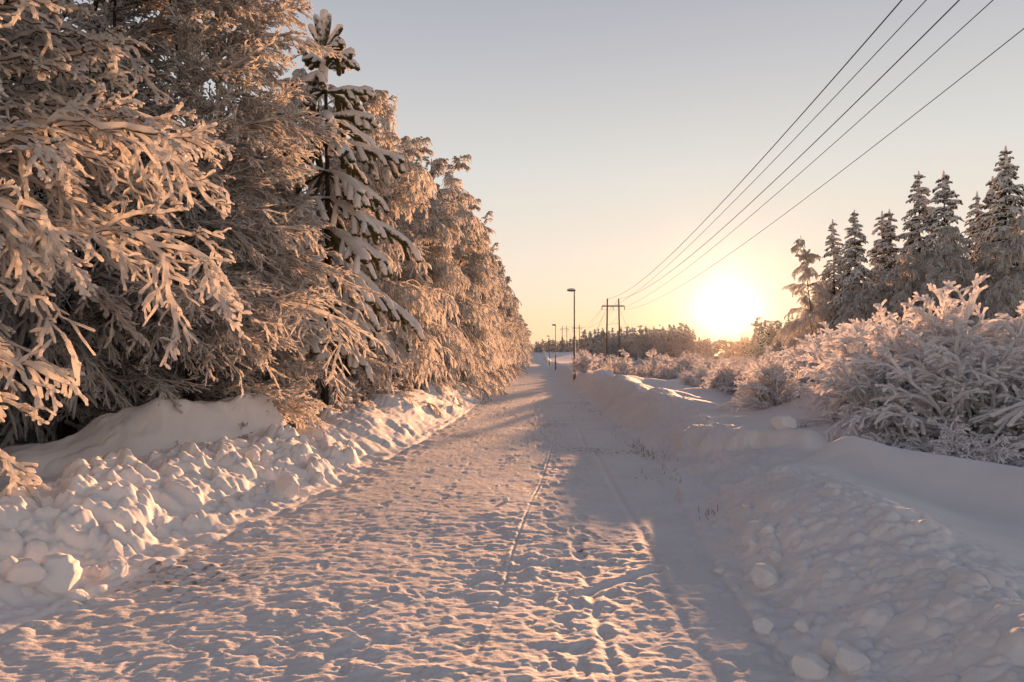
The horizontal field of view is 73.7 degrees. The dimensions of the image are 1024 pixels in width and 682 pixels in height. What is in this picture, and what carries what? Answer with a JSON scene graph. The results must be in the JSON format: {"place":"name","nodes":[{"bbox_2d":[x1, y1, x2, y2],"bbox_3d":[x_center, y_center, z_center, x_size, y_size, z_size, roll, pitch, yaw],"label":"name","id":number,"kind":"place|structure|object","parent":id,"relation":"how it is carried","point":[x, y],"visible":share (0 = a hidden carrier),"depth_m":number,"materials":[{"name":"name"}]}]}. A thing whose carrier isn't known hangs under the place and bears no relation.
{"place":"outdoors","nodes":[
{"label":"outdoors","id":0,"kind":"place"},
{"bbox_2d":[0,353,531,633],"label":"snow bank","id":1,"kind":"structure","parent":0,"point":[139,490],"depth_m":7.51,"materials":[{"name":"snow"}]},
{"bbox_2d":[5,557,47,587],"bbox_3d":[-3.371,1.627,4.772,0.259,0.229,0.262,7,-10,-22],"label":"snow lump","id":2,"kind":"object","parent":1,"relation":"on","point":[30,572],"visible":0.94,"depth_m":4.68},
{"bbox_2d":[36,553,82,598],"bbox_3d":[-3.260,1.697,4.877,0.314,0.367,0.332,8,-1,-5],"label":"snow lump","id":3,"kind":"object","parent":1,"relation":"on","point":[63,577],"visible":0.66,"depth_m":4.79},
{"bbox_2d":[99,558,127,579],"bbox_3d":[-3.050,1.764,5.223,0.197,0.164,0.202,-11,-1,-44],"label":"snow lump","id":4,"kind":"object","parent":1,"relation":"on","point":[115,569],"visible":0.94,"depth_m":5.17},
{"bbox_2d":[245,449,259,463],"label":"snow lump","id":5,"kind":"object","parent":1,"relation":"on","point":[252,456],"visible":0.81,"depth_m":8.52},
{"bbox_2d":[275,473,298,497],"bbox_3d":[-2.655,1.734,8.053,0.281,0.331,0.249,8,-1,-27],"label":"snow lump","id":6,"kind":"object","parent":1,"relation":"on","point":[286,485],"visible":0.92,"depth_m":8.01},
{"bbox_2d":[250,9,424,409],"bbox_3d":[-3.731,-2.581,13.911,3.800,8.615,3.436,0,-1,0],"label":"pine tree","id":7,"kind":"object","parent":1,"relation":"on","point":[352,204],"visible":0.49,"depth_m":13.94,"materials":[{"name":"white plant"}]},
{"bbox_2d":[360,359,426,406],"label":"willow bush","id":8,"kind":"object","parent":1,"relation":"on","point":[399,392],"visible":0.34,"depth_m":16.97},
{"bbox_2d":[432,186,507,395],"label":"birch tree","id":9,"kind":"object","parent":1,"relation":"on","point":[496,377],"visible":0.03,"depth_m":31.70,"materials":[{"name":"white plant"}]},
{"bbox_2d":[488,261,527,376],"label":"birch tree","id":10,"kind":"object","parent":1,"relation":"on","point":[503,308],"visible":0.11,"depth_m":59.76,"materials":[{"name":"white plant"}]},
{"bbox_2d":[0,352,802,681],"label":"road","id":11,"kind":"structure","parent":0,"point":[582,554],"depth_m":5.04,"materials":[{"name":"snow"}]},
{"bbox_2d":[65,589,87,601],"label":"snow lump","id":12,"kind":"object","parent":11,"relation":"on","point":[80,595],"visible":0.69,"depth_m":4.78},
{"bbox_2d":[0,349,1023,547],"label":"ground","id":13,"kind":"structure","parent":0,"point":[984,497],"depth_m":6.87,"materials":[{"name":"snow"}]},
{"bbox_2d":[0,233,151,436],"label":"birch tree","id":14,"kind":"object","parent":13,"relation":"on","point":[17,377],"depth_m":12.68,"materials":[{"name":"white plant"}]},
{"bbox_2d":[0,0,220,448],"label":"birch tree","id":15,"kind":"object","parent":13,"relation":"on","point":[11,425],"visible":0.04,"depth_m":9.77,"materials":[{"name":"white plant"}]},
{"bbox_2d":[0,0,251,507],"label":"birch tree","id":16,"kind":"object","parent":13,"relation":"on","point":[52,167],"visible":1,"depth_m":6.69,"materials":[{"name":"white plant"}]},
{"bbox_2d":[0,0,315,439],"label":"birch tree","id":17,"kind":"object","parent":13,"relation":"on","point":[121,384],"visible":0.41,"depth_m":9.80,"materials":[{"name":"brown plant"}]},
{"bbox_2d":[70,58,255,412],"bbox_3d":[-7.885,-1.215,17.806,5.783,11.538,6.288,-1,-2,26],"label":"birch tree","id":18,"kind":"object","parent":13,"relation":"on","point":[178,366],"depth_m":16.91,"materials":[{"name":"white plant"}]},
{"bbox_2d":[125,0,388,442],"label":"birch tree","id":19,"kind":"object","parent":13,"relation":"on","point":[255,121],"visible":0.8,"depth_m":10.52,"materials":[{"name":"white plant"}]},
{"bbox_2d":[242,364,315,427],"bbox_3d":[-4.345,1.339,12.202,2.086,1.855,2.793,0,-1,-17],"label":"willow bush","id":20,"kind":"object","parent":13,"relation":"on","point":[296,389],"visible":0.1,"depth_m":12.05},
{"bbox_2d":[234,127,354,416],"bbox_3d":[-4.152,-1.027,12.855,2.284,6.249,3.444,0,-1,-17],"label":"birch tree","id":21,"kind":"object","parent":13,"relation":"on","point":[286,368],"visible":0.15,"depth_m":12.36,"materials":[{"name":"white plant"}]},
{"bbox_2d":[177,47,420,403],"bbox_3d":[-4.957,-1.953,17.252,4.912,11.136,7.036,0,-1,13],"label":"birch tree","id":22,"kind":"object","parent":13,"relation":"on","point":[385,175],"visible":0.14,"depth_m":17.43,"materials":[{"name":"white plant"}]},
{"bbox_2d":[289,360,354,411],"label":"willow bush","id":23,"kind":"object","parent":13,"relation":"on","point":[344,406],"visible":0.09,"depth_m":13.52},
{"bbox_2d":[283,371,391,412],"bbox_3d":[-3.821,1.352,14.505,2.411,1.548,1.801,0,-2,19],"label":"willow bush","id":24,"kind":"object","parent":13,"relation":"on","point":[348,393],"visible":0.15,"depth_m":14.59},
{"bbox_2d":[313,158,412,401],"bbox_3d":[-4.027,-1.031,15.892,2.690,6.487,3.540,2,-2,-51],"label":"birch tree","id":25,"kind":"object","parent":13,"relation":"on","point":[369,359],"visible":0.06,"depth_m":15.58,"materials":[{"name":"white plant"}]},
{"bbox_2d":[377,90,398,143],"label":"young tree","id":26,"kind":"object","parent":13,"relation":"on","point":[386,125],"visible":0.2,"depth_m":26.29,"materials":[{"name":"white plant"}]},
{"bbox_2d":[316,89,460,419],"bbox_3d":[-4.421,-1.162,19.216,5.744,11.460,6.246,0,-1,-9],"label":"birch tree","id":27,"kind":"object","parent":13,"relation":"on","point":[401,295],"visible":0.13,"depth_m":18.55,"materials":[{"name":"white plant"}]},
{"bbox_2d":[330,90,448,391],"bbox_3d":[-3.675,-2.462,19.571,3.613,9.885,5.448,-1,-2,25],"label":"birch tree","id":28,"kind":"object","parent":13,"relation":"on","point":[406,267],"visible":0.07,"depth_m":20.15,"materials":[{"name":"white plant"}]},
{"bbox_2d":[358,135,470,408],"bbox_3d":[-4.124,-0.706,22.516,6.353,11.978,5.913,-1,-2,29],"label":"birch tree","id":29,"kind":"object","parent":13,"relation":"on","point":[411,151],"visible":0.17,"depth_m":21.77,"materials":[{"name":"white plant"}]},
{"bbox_2d":[396,137,481,387],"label":"birch tree","id":30,"kind":"object","parent":13,"relation":"on","point":[442,273],"visible":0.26,"depth_m":23.71,"materials":[{"name":"white plant"}]},
{"bbox_2d":[441,373,467,395],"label":"willow bush","id":31,"kind":"object","parent":13,"relation":"on","point":[458,388],"visible":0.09,"depth_m":25.40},
{"bbox_2d":[413,156,502,402],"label":"birch tree","id":32,"kind":"object","parent":13,"relation":"on","point":[466,308],"visible":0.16,"depth_m":27.01,"materials":[{"name":"white plant"}]},
{"bbox_2d":[435,154,508,395],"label":"birch tree","id":33,"kind":"object","parent":13,"relation":"on","point":[477,273],"visible":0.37,"depth_m":29.74,"materials":[{"name":"white plant"}]},
{"bbox_2d":[452,198,512,388],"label":"birch tree","id":34,"kind":"object","parent":13,"relation":"on","point":[493,295],"visible":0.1,"depth_m":36.53,"materials":[{"name":"white plant"}]},
{"bbox_2d":[466,267,510,386],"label":"birch tree","id":35,"kind":"object","parent":13,"relation":"on","point":[502,373],"visible":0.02,"depth_m":41.45,"materials":[{"name":"white plant"}]},
{"bbox_2d":[474,248,520,382],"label":"birch tree","id":36,"kind":"object","parent":13,"relation":"on","point":[506,335],"visible":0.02,"depth_m":47.13,"materials":[{"name":"white plant"}]},
{"bbox_2d":[489,249,516,379],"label":"birch tree","id":37,"kind":"object","parent":13,"relation":"on","point":[510,369],"visible":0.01,"depth_m":52.94,"materials":[{"name":"white plant"}]},
{"bbox_2d":[495,267,525,375],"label":"birch tree","id":38,"kind":"object","parent":13,"relation":"on","point":[500,272],"visible":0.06,"depth_m":67.53,"materials":[{"name":"white plant"}]},
{"bbox_2d":[493,275,532,372],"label":"birch tree","id":39,"kind":"object","parent":13,"relation":"on","point":[510,312],"visible":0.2,"depth_m":76.49,"materials":[{"name":"white plant"}]},
{"bbox_2d":[513,305,531,366],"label":"birch tree","id":40,"kind":"object","parent":13,"relation":"on","point":[520,324],"visible":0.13,"depth_m":124.01,"materials":[{"name":"white plant"}]},
{"bbox_2d":[567,288,575,380],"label":"street lamp","id":41,"kind":"object","parent":13,"relation":"on","point":[572,290],"visible":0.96,"depth_m":44.99,"materials":[{"name":"metal"}]},
{"bbox_2d":[587,298,640,359],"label":"power pole","id":42,"kind":"object","parent":13,"relation":"on","point":[613,306],"visible":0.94,"depth_m":111.97,"materials":[{"name":"brown wood"}]},
{"bbox_2d":[570,0,901,326],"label":"power cable","id":43,"kind":"object","parent":42,"relation":"attached to","point":[792,124],"visible":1,"depth_m":24.68,"materials":[{"name":"metal"}]},
{"bbox_2d":[592,0,925,323],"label":"power cable","id":44,"kind":"object","parent":42,"relation":"attached to","point":[803,129],"visible":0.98,"depth_m":21.90,"materials":[{"name":"metal"}]},
{"bbox_2d":[567,0,959,327],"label":"power cable","id":45,"kind":"object","parent":42,"relation":"attached to","point":[826,130],"visible":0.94,"depth_m":25.53,"materials":[{"name":"metal"}]},
{"bbox_2d":[590,0,992,332],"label":"power cable","id":46,"kind":"object","parent":42,"relation":"attached to","point":[851,127],"visible":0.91,"depth_m":21.56,"materials":[{"name":"metal"}]},
{"bbox_2d":[582,28,1023,333],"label":"power cable","id":47,"kind":"object","parent":42,"relation":"attached to","point":[872,147],"visible":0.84,"depth_m":23.16,"materials":[{"name":"metal"}]},
{"bbox_2d":[598,356,636,374],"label":"willow bush","id":48,"kind":"object","parent":13,"relation":"on","point":[615,365],"visible":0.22,"depth_m":39.97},
{"bbox_2d":[607,349,645,377],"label":"willow bush","id":49,"kind":"object","parent":13,"relation":"on","point":[625,366],"visible":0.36,"depth_m":37.83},
{"bbox_2d":[631,348,660,378],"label":"willow bush","id":50,"kind":"object","parent":13,"relation":"on","point":[653,364],"visible":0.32,"depth_m":39.73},
{"bbox_2d":[650,362,682,379],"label":"willow bush","id":51,"kind":"object","parent":13,"relation":"on","point":[670,374],"visible":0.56,"depth_m":36.33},
{"bbox_2d":[662,352,700,378],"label":"willow bush","id":52,"kind":"object","parent":13,"relation":"on","point":[687,362],"visible":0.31,"depth_m":36.67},
{"bbox_2d":[677,368,700,384],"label":"willow bush","id":53,"kind":"object","parent":13,"relation":"on","point":[689,378],"visible":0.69,"depth_m":27.76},
{"bbox_2d":[693,361,716,376],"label":"willow bush","id":54,"kind":"object","parent":13,"relation":"on","point":[702,369],"visible":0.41,"depth_m":31.86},
{"bbox_2d":[698,357,742,388],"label":"willow bush","id":55,"kind":"object","parent":13,"relation":"on","point":[722,370],"visible":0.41,"depth_m":22.54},
{"bbox_2d":[715,369,739,394],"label":"willow bush","id":56,"kind":"object","parent":13,"relation":"on","point":[728,383],"visible":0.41,"depth_m":21.84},
{"bbox_2d":[714,364,748,393],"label":"willow bush","id":57,"kind":"object","parent":13,"relation":"on","point":[738,372],"visible":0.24,"depth_m":21.97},
{"bbox_2d":[714,362,762,393],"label":"willow bush","id":58,"kind":"object","parent":13,"relation":"on","point":[724,388],"visible":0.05,"depth_m":21.51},
{"bbox_2d":[745,317,762,358],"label":"birch tree","id":59,"kind":"object","parent":13,"relation":"on","point":[755,329],"visible":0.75,"depth_m":167.35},
{"bbox_2d":[756,320,770,359],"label":"spruce tree","id":60,"kind":"object","parent":13,"relation":"on","point":[765,343],"visible":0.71,"depth_m":157.24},
{"bbox_2d":[711,346,817,412],"bbox_3d":[5.552,0.880,14.875,2.503,1.570,2.284,0,-1,11],"label":"willow bush","id":61,"kind":"object","parent":13,"relation":"on","point":[771,385],"visible":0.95,"depth_m":14.48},
{"bbox_2d":[768,320,782,355],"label":"birch tree","id":62,"kind":"object","parent":13,"relation":"on","point":[773,334],"visible":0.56,"depth_m":156.05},
{"bbox_2d":[783,354,818,395],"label":"willow bush","id":63,"kind":"object","parent":13,"relation":"on","point":[795,362],"visible":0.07,"depth_m":17.93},
{"bbox_2d":[772,235,835,350],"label":"birch tree","id":64,"kind":"object","parent":13,"relation":"on","point":[818,308],"visible":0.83,"depth_m":59.78,"materials":[{"name":"white plant"}]},
{"bbox_2d":[781,321,852,366],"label":"willow bush","id":65,"kind":"object","parent":13,"relation":"on","point":[826,329],"depth_m":20.15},
{"bbox_2d":[808,219,845,331],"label":"spruce tree","id":66,"kind":"object","parent":13,"relation":"on","point":[827,272],"visible":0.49,"depth_m":61.01,"materials":[{"name":"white plant"}]},
{"bbox_2d":[799,323,896,366],"bbox_3d":[9.365,0.836,17.058,4.218,2.696,4.622,-1,-2,30],"label":"willow bush","id":67,"kind":"object","parent":13,"relation":"on","point":[855,328],"visible":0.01,"depth_m":17.32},
{"bbox_2d":[833,279,866,331],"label":"birch tree","id":68,"kind":"object","parent":13,"relation":"on","point":[848,314],"visible":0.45,"depth_m":55.50,"materials":[{"name":"white plant"}]},
{"bbox_2d":[824,210,876,334],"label":"spruce tree","id":69,"kind":"object","parent":13,"relation":"on","point":[858,273],"visible":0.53,"depth_m":57.85,"materials":[{"name":"white plant"}]},
{"bbox_2d":[846,289,879,327],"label":"tree","id":70,"kind":"object","parent":13,"relation":"on","point":[867,306],"visible":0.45,"depth_m":49.90,"materials":[{"name":"white plant"}]},
{"bbox_2d":[793,294,943,420],"bbox_3d":[6.677,0.729,12.164,3.317,2.943,3.802,0,-1,7],"label":"willow bush","id":71,"kind":"object","parent":13,"relation":"on","point":[844,348],"visible":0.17,"depth_m":12.14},
{"bbox_2d":[814,318,924,365],"bbox_3d":[8.765,0.802,17.458,4.351,2.817,3.970,0,-1,-4],"label":"willow bush","id":72,"kind":"object","parent":13,"relation":"on","point":[857,323],"depth_m":17.21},
{"bbox_2d":[823,312,917,357],"bbox_3d":[10.027,0.718,17.249,4.212,3.059,4.617,-1,-2,24],"label":"willow bush","id":73,"kind":"object","parent":13,"relation":"on","point":[896,313],"depth_m":17.30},
{"bbox_2d":[865,271,895,323],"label":"birch tree","id":74,"kind":"object","parent":13,"relation":"on","point":[880,290],"visible":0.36,"depth_m":51.95,"materials":[{"name":"white plant"}]},
{"bbox_2d":[865,211,897,300],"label":"spruce tree","id":75,"kind":"object","parent":13,"relation":"on","point":[872,251],"visible":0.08,"depth_m":64.07,"materials":[{"name":"white plant"}]},
{"bbox_2d":[864,209,901,309],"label":"spruce tree","id":76,"kind":"object","parent":13,"relation":"on","point":[888,250],"visible":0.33,"depth_m":60.09,"materials":[{"name":"white plant"}]},
{"bbox_2d":[795,337,1008,464],"bbox_3d":[5.687,0.959,10.038,2.977,2.055,3.333,0,-1,7],"label":"willow bush","id":77,"kind":"object","parent":13,"relation":"on","point":[861,391],"visible":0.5,"depth_m":10.05,"materials":[{"name":"plant"}]},
{"bbox_2d":[892,298,918,327],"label":"birch tree","id":78,"kind":"object","parent":13,"relation":"on","point":[899,310],"visible":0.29,"depth_m":44.01,"materials":[{"name":"white plant"}]},
{"bbox_2d":[878,171,938,315],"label":"spruce tree","id":79,"kind":"object","parent":13,"relation":"on","point":[913,225],"visible":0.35,"depth_m":57.10,"materials":[{"name":"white plant"}]},
{"bbox_2d":[884,248,939,323],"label":"birch tree","id":80,"kind":"object","parent":13,"relation":"on","point":[916,277],"visible":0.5,"depth_m":47.88,"materials":[{"name":"white plant"}]},
{"bbox_2d":[807,273,1023,426],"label":"willow bush","id":81,"kind":"object","parent":13,"relation":"on","point":[939,324],"visible":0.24,"depth_m":10.72,"materials":[{"name":"plant"}]},
{"bbox_2d":[829,316,1023,451],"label":"willow bush","id":82,"kind":"object","parent":13,"relation":"on","point":[977,395],"visible":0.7,"depth_m":9.12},
{"bbox_2d":[909,249,948,304],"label":"birch tree","id":83,"kind":"object","parent":13,"relation":"on","point":[929,257],"visible":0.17,"depth_m":50.02,"materials":[{"name":"white plant"}]},
{"bbox_2d":[919,266,951,315],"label":"birch tree","id":84,"kind":"object","parent":13,"relation":"on","point":[932,271],"visible":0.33,"depth_m":43.01,"materials":[{"name":"white plant"}]},
{"bbox_2d":[914,170,978,306],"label":"spruce tree","id":85,"kind":"object","parent":13,"relation":"on","point":[944,194],"visible":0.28,"depth_m":53.91,"materials":[{"name":"white plant"}]},
{"bbox_2d":[893,416,1023,466],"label":"willow bush","id":86,"kind":"object","parent":13,"relation":"on","point":[952,444],"visible":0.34,"depth_m":8.11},
{"bbox_2d":[930,226,986,318],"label":"birch tree","id":87,"kind":"object","parent":13,"relation":"on","point":[948,254],"visible":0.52,"depth_m":45.95,"materials":[{"name":"white plant"}]},
{"bbox_2d":[902,300,1023,440],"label":"willow bush","id":88,"kind":"object","parent":13,"relation":"on","point":[1017,322],"visible":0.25,"depth_m":9.59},
{"bbox_2d":[960,287,984,327],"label":"birch tree","id":89,"kind":"object","parent":13,"relation":"on","point":[975,318],"visible":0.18,"depth_m":40.69,"materials":[{"name":"white plant"}]},
{"bbox_2d":[961,191,984,287],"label":"spruce tree","id":90,"kind":"object","parent":13,"relation":"on","point":[976,205],"visible":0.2,"depth_m":60.29,"materials":[{"name":"white plant"}]},
{"bbox_2d":[961,302,1018,350],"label":"willow bush","id":91,"kind":"object","parent":13,"relation":"on","point":[978,313],"visible":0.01,"depth_m":12.08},
{"bbox_2d":[978,256,1005,314],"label":"birch tree","id":92,"kind":"object","parent":13,"relation":"on","point":[993,276],"visible":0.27,"depth_m":44.42,"materials":[{"name":"white plant"}]},
{"bbox_2d":[967,176,1021,284],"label":"spruce tree","id":93,"kind":"object","parent":13,"relation":"on","point":[988,200],"visible":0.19,"depth_m":57.40,"materials":[{"name":"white plant"}]},
{"bbox_2d":[974,242,1017,316],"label":"birch tree","id":94,"kind":"object","parent":13,"relation":"on","point":[988,247],"visible":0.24,"depth_m":47.07,"materials":[{"name":"white plant"}]},
{"bbox_2d":[970,146,1023,298],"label":"spruce tree","id":95,"kind":"object","parent":13,"relation":"on","point":[1002,179],"visible":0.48,"depth_m":52.13,"materials":[{"name":"white plant"}]},
{"bbox_2d":[971,214,1023,327],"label":"birch tree","id":96,"kind":"object","parent":13,"relation":"on","point":[1013,248],"visible":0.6,"depth_m":43.56,"materials":[{"name":"white plant"}]},
{"bbox_2d":[975,405,1023,466],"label":"willow bush","id":97,"kind":"object","parent":13,"relation":"on","point":[1017,461],"visible":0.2,"depth_m":8.69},
{"bbox_2d":[985,275,1021,338],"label":"tree","id":98,"kind":"object","parent":13,"relation":"on","point":[1010,297],"visible":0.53,"depth_m":39.85,"materials":[{"name":"white plant"}]},
{"bbox_2d":[13,0,1023,348],"label":"sky","id":99,"kind":"structure","parent":0,"point":[599,136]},
{"bbox_2d":[541,350,1023,681],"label":"snow bank","id":100,"kind":"structure","parent":0,"point":[883,577],"depth_m":4.82,"materials":[{"name":"snow"}]},
{"bbox_2d":[568,349,601,374],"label":"willow bush","id":101,"kind":"object","parent":100,"relation":"on","point":[583,364],"visible":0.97,"depth_m":44.32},
{"bbox_2d":[571,405,717,519],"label":"dry grass","id":102,"kind":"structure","parent":100,"relation":"on","point":[653,459],"depth_m":11.94,"materials":[{"name":"plant"}]},
{"bbox_2d":[741,532,758,548],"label":"snow lump","id":103,"kind":"object","parent":100,"relation":"on","point":[749,539],"visible":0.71,"depth_m":5.56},
{"bbox_2d":[752,617,773,633],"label":"snow lump","id":104,"kind":"object","parent":100,"relation":"on","point":[762,625],"visible":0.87,"depth_m":4.15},
{"bbox_2d":[750,562,778,589],"bbox_3d":[1.782,1.679,4.829,0.196,0.179,0.194,-1,-2,25],"label":"snow lump","id":105,"kind":"object","parent":100,"relation":"on","point":[763,576],"visible":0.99,"depth_m":4.78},
{"bbox_2d":[760,523,774,534],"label":"snow lump","id":106,"kind":"object","parent":100,"relation":"on","point":[768,529],"visible":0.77,"depth_m":5.50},
{"bbox_2d":[768,551,782,562],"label":"snow lump","id":107,"kind":"object","parent":100,"relation":"on","point":[775,556],"visible":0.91,"depth_m":5.13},
{"bbox_2d":[769,415,796,429],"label":"snow lump","id":108,"kind":"object","parent":100,"relation":"on","point":[778,422],"visible":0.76,"depth_m":9.87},
{"bbox_2d":[793,618,809,632],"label":"snow lump","id":109,"kind":"object","parent":100,"relation":"on","point":[801,625],"visible":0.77,"depth_m":4.06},
{"bbox_2d":[791,652,829,678],"bbox_3d":[1.596,1.732,3.619,0.159,0.153,0.185,0,-9,-36],"label":"snow lump","id":110,"kind":"object","parent":100,"relation":"on","point":[810,665],"visible":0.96,"depth_m":3.58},
{"bbox_2d":[822,637,848,662],"bbox_3d":[1.771,1.683,3.679,0.141,0.135,0.176,8,-9,-3],"label":"snow lump","id":111,"kind":"object","parent":100,"relation":"on","point":[830,646],"visible":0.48,"depth_m":3.67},
{"bbox_2d":[834,644,871,674],"bbox_3d":[1.764,1.664,3.534,0.172,0.139,0.179,0,-2,26],"label":"snow lump","id":112,"kind":"object","parent":100,"relation":"on","point":[851,660],"visible":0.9,"depth_m":3.49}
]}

